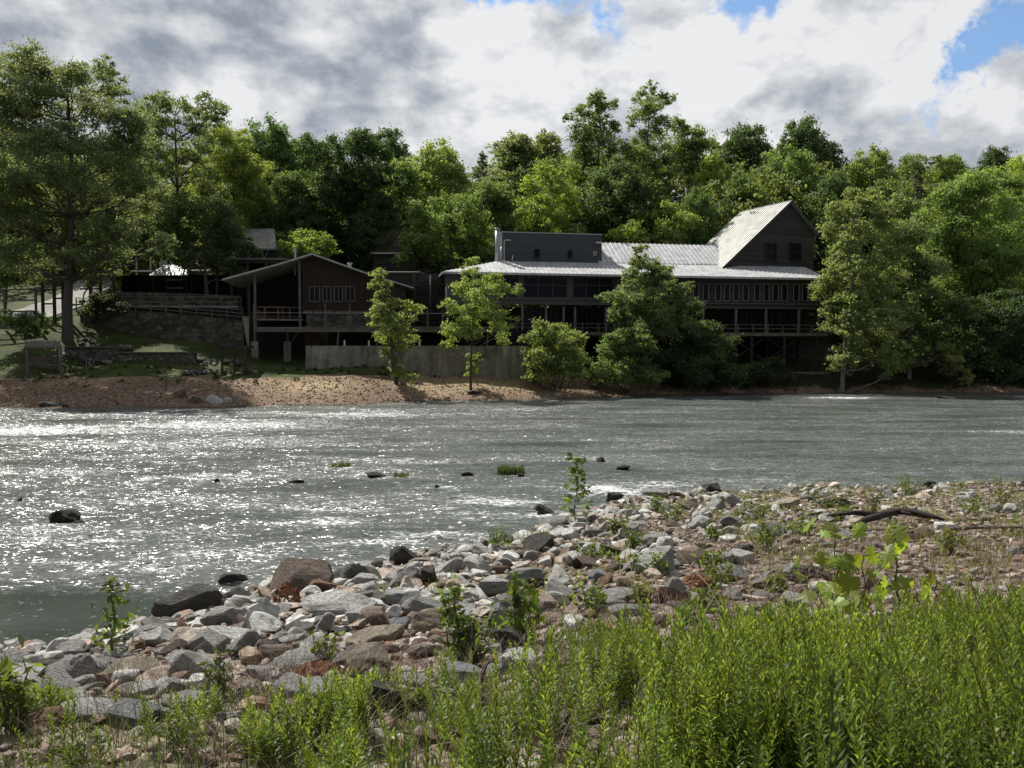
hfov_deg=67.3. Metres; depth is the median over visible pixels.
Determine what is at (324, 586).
boulder
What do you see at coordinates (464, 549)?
boulder
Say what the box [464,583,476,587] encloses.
boulder
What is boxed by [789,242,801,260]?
window
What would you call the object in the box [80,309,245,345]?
stone wall
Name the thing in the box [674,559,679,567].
boulder
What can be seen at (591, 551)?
weed
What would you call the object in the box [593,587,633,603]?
boulder
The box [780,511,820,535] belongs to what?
weed
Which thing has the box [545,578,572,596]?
boulder
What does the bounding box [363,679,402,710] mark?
boulder
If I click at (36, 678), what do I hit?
boulder
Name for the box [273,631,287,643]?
boulder
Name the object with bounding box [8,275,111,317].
road
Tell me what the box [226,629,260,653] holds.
boulder
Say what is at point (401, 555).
boulder
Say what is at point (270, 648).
boulder
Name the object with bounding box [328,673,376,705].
weed
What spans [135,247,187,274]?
garden shelter
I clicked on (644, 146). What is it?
broadleaf tree
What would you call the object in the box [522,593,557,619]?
boulder
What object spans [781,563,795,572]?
boulder
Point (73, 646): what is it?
boulder
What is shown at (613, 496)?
boulder
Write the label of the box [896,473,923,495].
weed
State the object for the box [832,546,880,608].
sapling
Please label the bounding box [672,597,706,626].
weed
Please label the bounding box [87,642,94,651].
boulder
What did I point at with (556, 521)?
boulder
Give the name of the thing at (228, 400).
boulder
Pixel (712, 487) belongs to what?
boulder
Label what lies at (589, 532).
boulder
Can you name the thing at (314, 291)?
window
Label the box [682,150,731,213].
background tree
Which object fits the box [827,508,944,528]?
driftwood
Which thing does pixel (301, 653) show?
boulder
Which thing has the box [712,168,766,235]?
background tree
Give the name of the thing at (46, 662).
boulder
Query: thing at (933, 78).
sky
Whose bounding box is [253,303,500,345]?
walkway
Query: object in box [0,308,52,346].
shrub
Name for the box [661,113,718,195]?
broadleaf tree
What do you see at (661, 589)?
boulder
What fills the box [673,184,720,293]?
background tree
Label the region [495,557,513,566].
boulder
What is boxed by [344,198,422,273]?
background tree
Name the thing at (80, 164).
background tree
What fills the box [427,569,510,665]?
bush
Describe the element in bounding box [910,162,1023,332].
broadleaf tree
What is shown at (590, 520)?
boulder
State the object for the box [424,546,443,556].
boulder
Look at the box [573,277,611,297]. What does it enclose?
window
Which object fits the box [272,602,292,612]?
boulder
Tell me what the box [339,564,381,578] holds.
boulder
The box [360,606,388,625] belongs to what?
boulder
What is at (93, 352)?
wall
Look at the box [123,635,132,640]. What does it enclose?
boulder
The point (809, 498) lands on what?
boulder
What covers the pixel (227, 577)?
boulder
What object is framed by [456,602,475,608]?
boulder
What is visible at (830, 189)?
background tree
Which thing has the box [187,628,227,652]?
boulder
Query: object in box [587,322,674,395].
shrub
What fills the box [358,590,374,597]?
boulder
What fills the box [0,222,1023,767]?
ground
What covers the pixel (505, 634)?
boulder
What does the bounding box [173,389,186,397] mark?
boulder
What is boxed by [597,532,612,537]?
boulder
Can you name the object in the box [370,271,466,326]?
wheel house
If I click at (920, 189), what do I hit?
background tree
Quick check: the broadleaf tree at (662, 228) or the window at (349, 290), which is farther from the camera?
the broadleaf tree at (662, 228)
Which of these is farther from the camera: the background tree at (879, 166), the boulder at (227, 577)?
the background tree at (879, 166)
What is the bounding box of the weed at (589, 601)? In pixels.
[569,581,611,613]
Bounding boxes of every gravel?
[0,373,778,407]
[0,481,1023,767]
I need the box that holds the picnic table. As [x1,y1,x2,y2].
[259,306,286,318]
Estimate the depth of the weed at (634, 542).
13.85 m
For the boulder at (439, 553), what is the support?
on the ground at (12, 360)
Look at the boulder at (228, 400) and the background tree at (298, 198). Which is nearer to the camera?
the boulder at (228, 400)
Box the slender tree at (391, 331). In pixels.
[364,267,427,384]
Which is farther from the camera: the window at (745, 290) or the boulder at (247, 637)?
the window at (745, 290)
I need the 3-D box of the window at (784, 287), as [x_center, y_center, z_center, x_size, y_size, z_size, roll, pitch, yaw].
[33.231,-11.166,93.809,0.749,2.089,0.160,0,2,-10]
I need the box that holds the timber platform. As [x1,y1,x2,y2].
[215,346,253,374]
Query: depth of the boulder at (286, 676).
5.77 m
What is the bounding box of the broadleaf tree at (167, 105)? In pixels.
[116,88,232,264]
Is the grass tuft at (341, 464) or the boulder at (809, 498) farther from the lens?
the grass tuft at (341, 464)
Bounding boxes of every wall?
[62,346,121,360]
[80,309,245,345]
[114,352,197,365]
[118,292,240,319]
[305,330,551,379]
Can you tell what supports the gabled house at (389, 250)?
on the ground at (12, 360)
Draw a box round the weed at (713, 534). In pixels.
[705,520,724,540]
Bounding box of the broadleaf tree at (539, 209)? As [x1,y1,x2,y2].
[510,158,588,277]
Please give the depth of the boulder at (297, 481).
26.71 m
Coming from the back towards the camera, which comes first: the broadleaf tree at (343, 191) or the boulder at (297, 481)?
the broadleaf tree at (343, 191)
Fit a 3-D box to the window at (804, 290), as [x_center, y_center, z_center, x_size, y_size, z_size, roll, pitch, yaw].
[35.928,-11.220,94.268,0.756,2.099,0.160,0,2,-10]
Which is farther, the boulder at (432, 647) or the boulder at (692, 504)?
the boulder at (692, 504)
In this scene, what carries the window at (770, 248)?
in the mill building
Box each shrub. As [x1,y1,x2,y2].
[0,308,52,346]
[75,290,135,334]
[517,317,597,390]
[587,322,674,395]
[645,319,755,394]
[740,355,795,388]
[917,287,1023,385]
[933,341,975,386]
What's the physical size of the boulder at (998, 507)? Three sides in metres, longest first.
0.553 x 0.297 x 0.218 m
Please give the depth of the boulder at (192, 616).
11.51 m
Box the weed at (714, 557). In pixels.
[691,546,726,568]
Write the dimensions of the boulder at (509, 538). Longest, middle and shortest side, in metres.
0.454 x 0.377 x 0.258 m
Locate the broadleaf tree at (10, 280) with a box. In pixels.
[0,235,61,308]
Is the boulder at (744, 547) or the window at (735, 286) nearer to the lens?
the boulder at (744, 547)
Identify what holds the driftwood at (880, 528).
on the ground at (12, 360)
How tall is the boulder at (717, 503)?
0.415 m
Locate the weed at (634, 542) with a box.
[620,522,646,549]
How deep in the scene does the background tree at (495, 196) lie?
114.44 m
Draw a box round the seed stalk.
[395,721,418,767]
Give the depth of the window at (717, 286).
92.40 m
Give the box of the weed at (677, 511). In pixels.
[658,496,687,521]
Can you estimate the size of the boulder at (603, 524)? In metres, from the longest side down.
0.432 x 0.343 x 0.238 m
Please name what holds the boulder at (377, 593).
on the ground at (12, 360)
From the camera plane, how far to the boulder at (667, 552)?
11.33 m
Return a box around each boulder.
[0,647,32,663]
[0,663,45,683]
[20,647,34,653]
[23,706,67,727]
[24,682,43,696]
[30,676,40,684]
[36,659,58,677]
[38,401,61,406]
[42,653,98,681]
[43,664,80,690]
[48,509,80,522]
[56,638,88,654]
[60,697,114,718]
[66,686,90,699]
[81,628,94,633]
[83,682,105,690]
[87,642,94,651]
[92,657,109,672]
[100,647,125,656]
[101,650,126,658]
[102,655,159,677]
[104,656,117,663]
[105,698,159,728]
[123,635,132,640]
[129,680,160,699]
[133,623,175,633]
[133,637,155,649]
[134,625,171,648]
[151,583,222,616]
[151,676,185,699]
[152,646,164,655]
[155,641,181,657]
[155,701,182,720]
[160,690,210,717]
[168,650,218,676]
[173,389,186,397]
[186,614,199,619]
[187,395,206,402]
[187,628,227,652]
[198,683,224,701]
[200,606,243,625]
[207,394,223,403]
[207,625,260,643]
[218,573,247,583]
[218,710,241,719]
[222,586,251,598]
[224,397,232,403]
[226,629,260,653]
[233,679,259,694]
[246,665,274,678]
[249,597,258,603]
[257,638,276,648]
[257,644,290,661]
[270,558,333,597]
[270,646,325,669]
[270,672,310,701]
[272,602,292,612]
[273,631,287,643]
[279,633,305,644]
[289,479,303,482]
[300,591,377,615]
[306,676,335,703]
[308,579,338,591]
[313,612,335,631]
[313,615,332,631]
[330,645,354,666]
[333,569,339,578]
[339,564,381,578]
[343,659,375,676]
[344,573,379,585]
[345,610,364,622]
[345,624,404,641]
[345,642,388,667]
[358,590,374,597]
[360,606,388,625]
[363,667,392,678]
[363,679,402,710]
[367,472,386,477]
[372,590,386,603]
[377,577,390,581]
[382,644,399,652]
[384,587,410,604]
[385,564,408,569]
[388,616,409,628]
[389,546,417,563]
[389,565,420,587]
[397,672,426,686]
[401,596,443,615]
[406,643,425,651]
[407,644,443,655]
[409,557,431,561]
[410,607,469,632]
[421,564,436,585]
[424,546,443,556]
[427,634,451,643]
[433,588,451,596]
[434,579,448,587]
[434,660,485,687]
[435,557,464,572]
[436,551,445,557]
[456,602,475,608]
[457,546,473,552]
[457,598,472,603]
[460,604,475,619]
[461,472,473,475]
[463,554,490,573]
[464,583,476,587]
[467,390,481,393]
[469,543,490,554]
[478,602,493,607]
[479,579,508,597]
[482,655,500,667]
[485,663,504,682]
[487,602,505,627]
[490,565,511,573]
[490,624,524,649]
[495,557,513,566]
[497,535,512,543]
[502,567,547,583]
[514,544,522,548]
[516,549,533,558]
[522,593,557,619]
[523,532,553,551]
[523,551,543,559]
[534,504,553,513]
[534,646,545,654]
[539,515,566,526]
[544,591,567,604]
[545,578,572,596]
[547,527,583,538]
[572,555,586,567]
[575,556,603,568]
[577,592,591,600]
[581,528,603,536]
[583,515,598,524]
[583,586,604,593]
[588,569,605,581]
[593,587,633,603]
[595,572,612,584]
[596,457,604,461]
[596,541,611,550]
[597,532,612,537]
[601,521,610,529]
[602,545,625,556]
[606,492,623,501]
[608,563,622,569]
[608,603,652,619]
[610,523,626,532]
[616,464,630,469]
[616,578,633,587]
[618,528,642,539]
[623,561,631,570]
[625,520,645,528]
[626,509,640,519]
[630,545,674,574]
[637,532,668,547]
[641,488,666,497]
[652,577,684,599]
[652,617,670,627]
[656,586,686,601]
[662,502,675,510]
[664,519,681,527]
[666,601,681,606]
[667,491,686,498]
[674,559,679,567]
[675,499,697,509]
[676,550,702,565]
[681,547,708,557]
[682,584,695,590]
[688,514,710,528]
[690,572,715,579]
[690,591,715,604]
[694,541,705,546]
[700,492,712,495]
[701,483,720,491]
[706,498,724,509]
[711,551,734,563]
[713,563,748,581]
[719,515,742,527]
[724,494,742,505]
[725,587,743,600]
[730,547,754,563]
[738,544,753,550]
[748,601,767,609]
[749,571,772,586]
[752,590,775,599]
[763,497,799,508]
[763,521,786,535]
[774,564,785,571]
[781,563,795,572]
[781,591,808,607]
[785,537,801,543]
[799,494,813,501]
[819,571,834,581]
[821,541,835,546]
[821,548,832,554]
[823,499,847,504]
[838,528,850,538]
[860,576,882,589]
[871,540,881,547]
[888,488,898,493]
[909,533,923,541]
[915,527,934,537]
[921,481,935,486]
[937,396,956,398]
[953,495,968,502]
[977,514,992,521]
[988,504,1003,512]
[1007,546,1023,554]
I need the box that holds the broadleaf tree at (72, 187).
[0,34,181,342]
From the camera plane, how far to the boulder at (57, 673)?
6.40 m
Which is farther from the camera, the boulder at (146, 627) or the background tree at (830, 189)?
the background tree at (830, 189)
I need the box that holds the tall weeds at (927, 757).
[0,576,1023,767]
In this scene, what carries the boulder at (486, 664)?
on the ground at (12, 360)
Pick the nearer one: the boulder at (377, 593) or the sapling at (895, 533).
the sapling at (895, 533)
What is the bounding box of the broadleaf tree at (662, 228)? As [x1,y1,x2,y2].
[605,200,702,244]
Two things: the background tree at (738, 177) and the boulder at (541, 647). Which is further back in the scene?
the background tree at (738, 177)
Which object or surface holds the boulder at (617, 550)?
on the ground at (12, 360)
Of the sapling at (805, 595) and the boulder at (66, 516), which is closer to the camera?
the sapling at (805, 595)
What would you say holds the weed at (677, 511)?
on the ground at (12, 360)
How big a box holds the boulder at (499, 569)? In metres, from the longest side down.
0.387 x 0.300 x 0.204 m
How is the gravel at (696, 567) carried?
on the ground at (12, 360)
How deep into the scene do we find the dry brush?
6.25 m
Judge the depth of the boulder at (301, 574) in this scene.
13.51 m
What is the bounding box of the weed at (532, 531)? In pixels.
[527,526,553,538]
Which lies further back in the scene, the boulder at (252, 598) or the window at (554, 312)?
the window at (554, 312)
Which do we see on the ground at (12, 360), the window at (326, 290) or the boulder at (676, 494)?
the boulder at (676, 494)
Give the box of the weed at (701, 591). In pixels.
[687,582,727,612]
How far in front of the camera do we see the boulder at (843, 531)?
14.27 m
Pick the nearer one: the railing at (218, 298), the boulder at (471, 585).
the boulder at (471, 585)
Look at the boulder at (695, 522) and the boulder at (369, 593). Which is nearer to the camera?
the boulder at (369, 593)
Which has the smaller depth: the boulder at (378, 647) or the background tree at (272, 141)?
the boulder at (378, 647)
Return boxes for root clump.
[272,581,300,602]
[291,660,345,676]
[682,574,713,591]
[785,564,828,583]
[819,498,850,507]
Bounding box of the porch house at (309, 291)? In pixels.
[222,249,413,360]
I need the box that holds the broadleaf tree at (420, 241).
[389,189,497,272]
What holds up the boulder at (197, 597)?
on the ground at (12, 360)
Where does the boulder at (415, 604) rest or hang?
on the ground at (12, 360)
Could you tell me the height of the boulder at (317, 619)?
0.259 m
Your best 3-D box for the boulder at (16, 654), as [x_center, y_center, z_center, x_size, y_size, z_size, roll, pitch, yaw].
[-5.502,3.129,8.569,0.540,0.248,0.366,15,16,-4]
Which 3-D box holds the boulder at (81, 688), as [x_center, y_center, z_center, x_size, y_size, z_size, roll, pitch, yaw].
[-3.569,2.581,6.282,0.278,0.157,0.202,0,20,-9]
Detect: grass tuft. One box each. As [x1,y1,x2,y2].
[330,461,350,466]
[394,472,408,477]
[496,463,525,474]
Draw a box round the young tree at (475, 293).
[437,256,524,389]
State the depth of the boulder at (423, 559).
15.47 m
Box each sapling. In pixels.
[89,570,138,652]
[560,451,592,519]
[791,581,853,631]
[793,517,872,612]
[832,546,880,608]
[874,522,915,603]
[919,572,953,604]
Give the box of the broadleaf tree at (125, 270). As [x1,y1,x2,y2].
[77,246,144,289]
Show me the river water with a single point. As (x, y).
(164, 514)
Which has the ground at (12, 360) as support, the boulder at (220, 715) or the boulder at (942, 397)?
the boulder at (220, 715)
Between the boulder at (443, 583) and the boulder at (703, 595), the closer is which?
the boulder at (703, 595)
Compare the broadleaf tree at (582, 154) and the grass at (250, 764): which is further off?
the broadleaf tree at (582, 154)
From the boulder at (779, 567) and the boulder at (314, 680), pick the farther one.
the boulder at (779, 567)
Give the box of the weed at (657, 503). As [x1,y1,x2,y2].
[648,493,661,511]
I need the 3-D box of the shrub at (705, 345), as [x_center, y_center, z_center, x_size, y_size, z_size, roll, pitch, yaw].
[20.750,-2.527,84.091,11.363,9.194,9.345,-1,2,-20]
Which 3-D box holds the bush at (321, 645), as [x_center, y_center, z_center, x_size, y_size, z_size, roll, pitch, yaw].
[-1.768,2.493,7.286,0.302,0.500,0.399,2,3,38]
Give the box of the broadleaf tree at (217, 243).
[145,190,263,293]
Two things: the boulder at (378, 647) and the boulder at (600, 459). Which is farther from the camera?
the boulder at (600, 459)
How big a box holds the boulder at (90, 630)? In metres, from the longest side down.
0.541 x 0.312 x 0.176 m
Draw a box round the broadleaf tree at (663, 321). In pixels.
[594,244,706,390]
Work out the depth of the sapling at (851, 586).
7.16 m
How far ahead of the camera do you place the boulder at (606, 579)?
11.12 m
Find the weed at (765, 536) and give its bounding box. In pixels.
[749,521,783,549]
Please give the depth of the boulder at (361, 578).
13.28 m
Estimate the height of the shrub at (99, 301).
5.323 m
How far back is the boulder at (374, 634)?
8.22 m
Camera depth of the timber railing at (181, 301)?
89.66 m
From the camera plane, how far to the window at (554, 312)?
92.06 m
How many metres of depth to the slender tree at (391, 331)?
74.70 m
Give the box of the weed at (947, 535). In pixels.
[933,525,973,555]
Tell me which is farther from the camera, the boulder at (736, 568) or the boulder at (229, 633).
the boulder at (736, 568)
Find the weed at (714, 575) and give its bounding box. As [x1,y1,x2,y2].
[702,558,738,585]
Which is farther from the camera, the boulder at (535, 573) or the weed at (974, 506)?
the weed at (974, 506)
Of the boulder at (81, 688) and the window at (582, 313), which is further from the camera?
the window at (582, 313)
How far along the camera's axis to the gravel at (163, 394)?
71.28 m
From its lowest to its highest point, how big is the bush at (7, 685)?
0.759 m
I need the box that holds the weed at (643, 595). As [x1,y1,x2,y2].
[628,572,655,603]
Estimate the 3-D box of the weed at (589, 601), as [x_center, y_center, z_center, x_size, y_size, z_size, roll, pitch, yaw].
[0.893,2.440,8.666,0.498,0.418,0.453,0,2,0]
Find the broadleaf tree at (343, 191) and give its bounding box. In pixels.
[282,126,408,269]
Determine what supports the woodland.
on the ground at (12, 360)
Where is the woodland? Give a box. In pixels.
[0,126,1023,297]
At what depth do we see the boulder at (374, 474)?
28.18 m
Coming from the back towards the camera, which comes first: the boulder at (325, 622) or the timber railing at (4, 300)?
the timber railing at (4, 300)
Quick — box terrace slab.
[126,305,243,308]
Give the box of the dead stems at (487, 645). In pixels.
[1,531,998,767]
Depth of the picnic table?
84.85 m
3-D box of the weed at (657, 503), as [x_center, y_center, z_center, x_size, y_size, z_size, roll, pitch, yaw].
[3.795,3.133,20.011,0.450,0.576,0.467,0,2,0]
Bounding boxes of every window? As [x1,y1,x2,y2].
[309,286,319,301]
[322,286,330,301]
[334,286,342,301]
[345,286,354,301]
[463,277,472,296]
[502,277,517,297]
[523,277,566,297]
[525,308,541,328]
[533,248,540,258]
[550,308,558,322]
[566,250,572,258]
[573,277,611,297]
[577,308,587,328]
[591,308,604,328]
[693,284,698,299]
[702,284,708,300]
[715,284,719,300]
[724,284,729,300]
[733,284,737,300]
[741,309,751,327]
[742,284,748,300]
[754,284,759,300]
[763,284,767,300]
[765,242,776,260]
[771,309,785,327]
[772,284,778,300]
[781,284,787,300]
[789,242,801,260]
[793,284,797,300]
[802,284,807,300]
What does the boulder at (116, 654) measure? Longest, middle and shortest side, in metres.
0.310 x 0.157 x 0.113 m
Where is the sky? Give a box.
[0,0,1023,221]
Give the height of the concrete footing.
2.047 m
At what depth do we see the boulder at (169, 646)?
8.40 m
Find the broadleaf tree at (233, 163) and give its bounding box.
[161,121,302,230]
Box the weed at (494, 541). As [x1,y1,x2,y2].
[487,525,510,546]
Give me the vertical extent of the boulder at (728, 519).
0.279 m
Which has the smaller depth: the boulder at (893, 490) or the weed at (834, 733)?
the weed at (834, 733)
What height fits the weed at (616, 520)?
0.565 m
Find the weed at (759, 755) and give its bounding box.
[749,740,766,767]
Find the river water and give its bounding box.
[0,392,1023,647]
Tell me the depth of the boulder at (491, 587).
11.06 m
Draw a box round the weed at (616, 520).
[604,512,628,534]
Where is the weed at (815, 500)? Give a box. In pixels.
[804,480,851,508]
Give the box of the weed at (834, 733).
[824,660,847,767]
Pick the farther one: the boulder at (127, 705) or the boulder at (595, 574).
the boulder at (595, 574)
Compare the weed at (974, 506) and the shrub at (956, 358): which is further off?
the shrub at (956, 358)
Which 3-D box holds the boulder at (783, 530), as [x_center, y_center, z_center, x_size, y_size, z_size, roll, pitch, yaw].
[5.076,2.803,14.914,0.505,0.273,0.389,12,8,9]
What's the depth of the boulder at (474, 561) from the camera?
13.12 m
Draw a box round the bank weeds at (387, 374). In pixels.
[20,354,1023,391]
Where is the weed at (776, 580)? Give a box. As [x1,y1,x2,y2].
[759,567,790,595]
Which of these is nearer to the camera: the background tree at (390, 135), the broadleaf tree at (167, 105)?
the broadleaf tree at (167, 105)
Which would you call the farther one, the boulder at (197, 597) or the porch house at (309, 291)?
the porch house at (309, 291)
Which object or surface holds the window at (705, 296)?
in the mill building
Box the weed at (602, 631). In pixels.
[576,620,632,646]
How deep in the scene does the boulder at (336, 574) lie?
14.73 m
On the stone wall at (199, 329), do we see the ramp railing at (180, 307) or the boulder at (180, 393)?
the ramp railing at (180, 307)
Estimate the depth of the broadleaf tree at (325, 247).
97.49 m
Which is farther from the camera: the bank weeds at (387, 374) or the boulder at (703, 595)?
the bank weeds at (387, 374)
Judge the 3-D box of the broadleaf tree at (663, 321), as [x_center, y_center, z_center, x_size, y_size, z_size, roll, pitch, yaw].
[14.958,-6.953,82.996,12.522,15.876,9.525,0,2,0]
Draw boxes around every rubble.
[0,481,1023,718]
[59,337,252,375]
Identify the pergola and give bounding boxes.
[40,269,102,324]
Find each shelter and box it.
[25,340,62,378]
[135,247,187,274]
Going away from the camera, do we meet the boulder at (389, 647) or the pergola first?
the boulder at (389, 647)
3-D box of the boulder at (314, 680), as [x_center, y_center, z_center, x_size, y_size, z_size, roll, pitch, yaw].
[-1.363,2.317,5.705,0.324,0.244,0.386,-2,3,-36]
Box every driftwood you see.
[808,511,834,517]
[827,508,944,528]
[871,525,911,533]
[942,526,1023,531]
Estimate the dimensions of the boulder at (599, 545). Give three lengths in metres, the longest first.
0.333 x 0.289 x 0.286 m
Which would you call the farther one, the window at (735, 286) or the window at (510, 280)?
the window at (735, 286)
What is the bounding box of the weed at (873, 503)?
[861,487,881,511]
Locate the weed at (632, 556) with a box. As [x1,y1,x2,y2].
[628,551,669,574]
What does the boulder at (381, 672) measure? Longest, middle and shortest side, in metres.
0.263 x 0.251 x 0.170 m
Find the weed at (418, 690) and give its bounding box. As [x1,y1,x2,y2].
[396,677,440,715]
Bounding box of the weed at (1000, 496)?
[993,475,1015,503]
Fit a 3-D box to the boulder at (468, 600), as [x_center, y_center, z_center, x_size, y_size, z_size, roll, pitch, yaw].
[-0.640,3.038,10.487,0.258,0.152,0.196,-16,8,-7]
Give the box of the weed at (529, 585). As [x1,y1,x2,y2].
[521,578,537,595]
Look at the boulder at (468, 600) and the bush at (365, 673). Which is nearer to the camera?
the bush at (365, 673)
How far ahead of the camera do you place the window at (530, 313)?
91.59 m
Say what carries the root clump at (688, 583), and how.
on the ground at (12, 360)
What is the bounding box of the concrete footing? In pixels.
[791,372,833,374]
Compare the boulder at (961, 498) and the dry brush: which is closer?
the dry brush
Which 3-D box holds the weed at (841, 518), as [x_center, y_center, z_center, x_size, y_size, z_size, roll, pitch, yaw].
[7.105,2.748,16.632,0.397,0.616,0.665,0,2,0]
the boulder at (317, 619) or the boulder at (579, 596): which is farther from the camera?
the boulder at (579, 596)
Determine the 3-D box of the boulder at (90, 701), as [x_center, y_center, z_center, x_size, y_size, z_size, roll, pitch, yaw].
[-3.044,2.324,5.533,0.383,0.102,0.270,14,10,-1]
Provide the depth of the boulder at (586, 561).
12.80 m
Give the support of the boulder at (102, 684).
on the ground at (12, 360)
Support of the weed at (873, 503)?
on the ground at (12, 360)
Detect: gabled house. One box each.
[235,229,286,257]
[371,229,418,271]
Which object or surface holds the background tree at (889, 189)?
on the ground at (12, 360)
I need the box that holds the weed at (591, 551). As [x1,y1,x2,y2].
[575,542,615,558]
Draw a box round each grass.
[0,599,1001,767]
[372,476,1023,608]
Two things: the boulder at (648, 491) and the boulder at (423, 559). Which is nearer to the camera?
the boulder at (423, 559)
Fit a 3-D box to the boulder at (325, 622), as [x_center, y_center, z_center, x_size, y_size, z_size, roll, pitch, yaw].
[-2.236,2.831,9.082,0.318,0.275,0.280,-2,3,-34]
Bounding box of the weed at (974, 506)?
[952,492,985,514]
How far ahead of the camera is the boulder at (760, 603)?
8.10 m
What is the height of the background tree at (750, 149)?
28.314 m
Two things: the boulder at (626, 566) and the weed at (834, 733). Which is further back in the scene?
the boulder at (626, 566)
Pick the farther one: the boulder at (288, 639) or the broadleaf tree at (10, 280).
the broadleaf tree at (10, 280)
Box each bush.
[0,634,45,733]
[196,646,233,693]
[303,625,344,661]
[352,652,382,681]
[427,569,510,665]
[504,571,545,642]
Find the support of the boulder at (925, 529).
on the ground at (12, 360)
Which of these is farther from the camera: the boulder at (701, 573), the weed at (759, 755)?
the boulder at (701, 573)
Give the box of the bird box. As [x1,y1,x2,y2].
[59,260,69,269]
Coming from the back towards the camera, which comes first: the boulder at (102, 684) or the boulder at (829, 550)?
the boulder at (829, 550)
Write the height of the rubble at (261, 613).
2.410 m
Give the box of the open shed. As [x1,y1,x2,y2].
[120,265,246,297]
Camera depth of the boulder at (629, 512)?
18.38 m
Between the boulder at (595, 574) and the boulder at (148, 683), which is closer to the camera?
the boulder at (148, 683)
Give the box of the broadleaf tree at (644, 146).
[618,79,680,193]
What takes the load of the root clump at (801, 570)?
on the ground at (12, 360)
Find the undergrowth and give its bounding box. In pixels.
[5,255,1023,345]
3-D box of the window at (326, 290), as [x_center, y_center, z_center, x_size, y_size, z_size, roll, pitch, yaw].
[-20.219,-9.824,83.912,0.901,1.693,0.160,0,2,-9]
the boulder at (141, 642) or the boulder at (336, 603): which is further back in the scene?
the boulder at (336, 603)
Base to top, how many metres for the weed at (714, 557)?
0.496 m
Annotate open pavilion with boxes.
[211,258,290,316]
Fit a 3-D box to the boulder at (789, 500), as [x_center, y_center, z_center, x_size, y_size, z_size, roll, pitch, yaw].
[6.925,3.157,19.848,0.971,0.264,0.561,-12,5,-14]
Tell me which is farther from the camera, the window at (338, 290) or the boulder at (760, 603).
the window at (338, 290)
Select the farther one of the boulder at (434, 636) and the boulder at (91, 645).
the boulder at (91, 645)
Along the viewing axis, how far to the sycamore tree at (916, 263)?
89.07 m
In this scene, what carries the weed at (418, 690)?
on the ground at (12, 360)
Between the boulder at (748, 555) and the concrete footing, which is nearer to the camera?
the boulder at (748, 555)
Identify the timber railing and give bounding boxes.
[0,288,37,326]
[121,296,241,310]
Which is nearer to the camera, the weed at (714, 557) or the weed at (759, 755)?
the weed at (759, 755)
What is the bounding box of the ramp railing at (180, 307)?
[75,297,242,320]
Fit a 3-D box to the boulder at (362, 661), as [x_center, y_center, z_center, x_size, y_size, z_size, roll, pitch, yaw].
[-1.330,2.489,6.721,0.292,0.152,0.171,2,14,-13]
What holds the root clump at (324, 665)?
on the ground at (12, 360)
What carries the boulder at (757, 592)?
on the ground at (12, 360)
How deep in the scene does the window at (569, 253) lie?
94.15 m
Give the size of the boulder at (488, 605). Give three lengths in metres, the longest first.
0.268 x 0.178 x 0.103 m
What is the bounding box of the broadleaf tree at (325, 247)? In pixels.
[273,228,340,258]
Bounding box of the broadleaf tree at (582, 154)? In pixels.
[532,88,635,194]
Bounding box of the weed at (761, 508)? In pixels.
[739,493,768,516]
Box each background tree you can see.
[0,150,43,241]
[9,156,90,244]
[76,137,175,273]
[86,193,142,293]
[225,111,316,228]
[250,169,342,272]
[284,132,334,228]
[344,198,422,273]
[362,123,426,198]
[379,156,445,233]
[393,135,476,264]
[449,176,527,262]
[470,151,489,191]
[480,129,558,212]
[521,127,567,226]
[567,153,672,243]
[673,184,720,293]
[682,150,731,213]
[710,122,786,181]
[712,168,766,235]
[756,140,821,219]
[775,111,851,191]
[801,169,872,311]
[823,144,840,232]
[846,140,914,193]
[847,176,931,304]
[892,152,937,194]
[907,170,942,291]
[922,153,975,198]
[974,151,1023,237]
[975,142,1015,174]
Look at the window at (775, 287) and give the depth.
93.62 m
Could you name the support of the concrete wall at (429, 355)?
on the ground at (12, 360)
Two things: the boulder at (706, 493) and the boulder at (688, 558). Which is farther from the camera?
the boulder at (706, 493)
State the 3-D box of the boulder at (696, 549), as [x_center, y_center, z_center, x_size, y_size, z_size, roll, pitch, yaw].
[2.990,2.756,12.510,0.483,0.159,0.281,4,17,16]
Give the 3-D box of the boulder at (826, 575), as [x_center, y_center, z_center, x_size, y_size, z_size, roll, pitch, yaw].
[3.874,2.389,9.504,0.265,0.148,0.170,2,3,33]
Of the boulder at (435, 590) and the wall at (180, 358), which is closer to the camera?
the boulder at (435, 590)
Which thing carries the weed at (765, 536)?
on the ground at (12, 360)
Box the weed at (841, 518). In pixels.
[830,496,852,522]
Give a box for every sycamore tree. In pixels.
[806,186,917,391]
[850,215,989,378]
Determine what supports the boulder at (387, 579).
on the ground at (12, 360)
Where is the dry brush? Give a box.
[0,514,1023,767]
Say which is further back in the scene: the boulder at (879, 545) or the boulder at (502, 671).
the boulder at (879, 545)
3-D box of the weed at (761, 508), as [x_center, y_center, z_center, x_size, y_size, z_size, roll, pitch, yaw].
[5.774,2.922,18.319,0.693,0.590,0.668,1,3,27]
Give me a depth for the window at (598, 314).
92.98 m
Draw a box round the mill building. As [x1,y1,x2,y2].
[439,200,828,374]
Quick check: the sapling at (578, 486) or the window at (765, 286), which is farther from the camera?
the window at (765, 286)
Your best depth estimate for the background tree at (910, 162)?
161.38 m

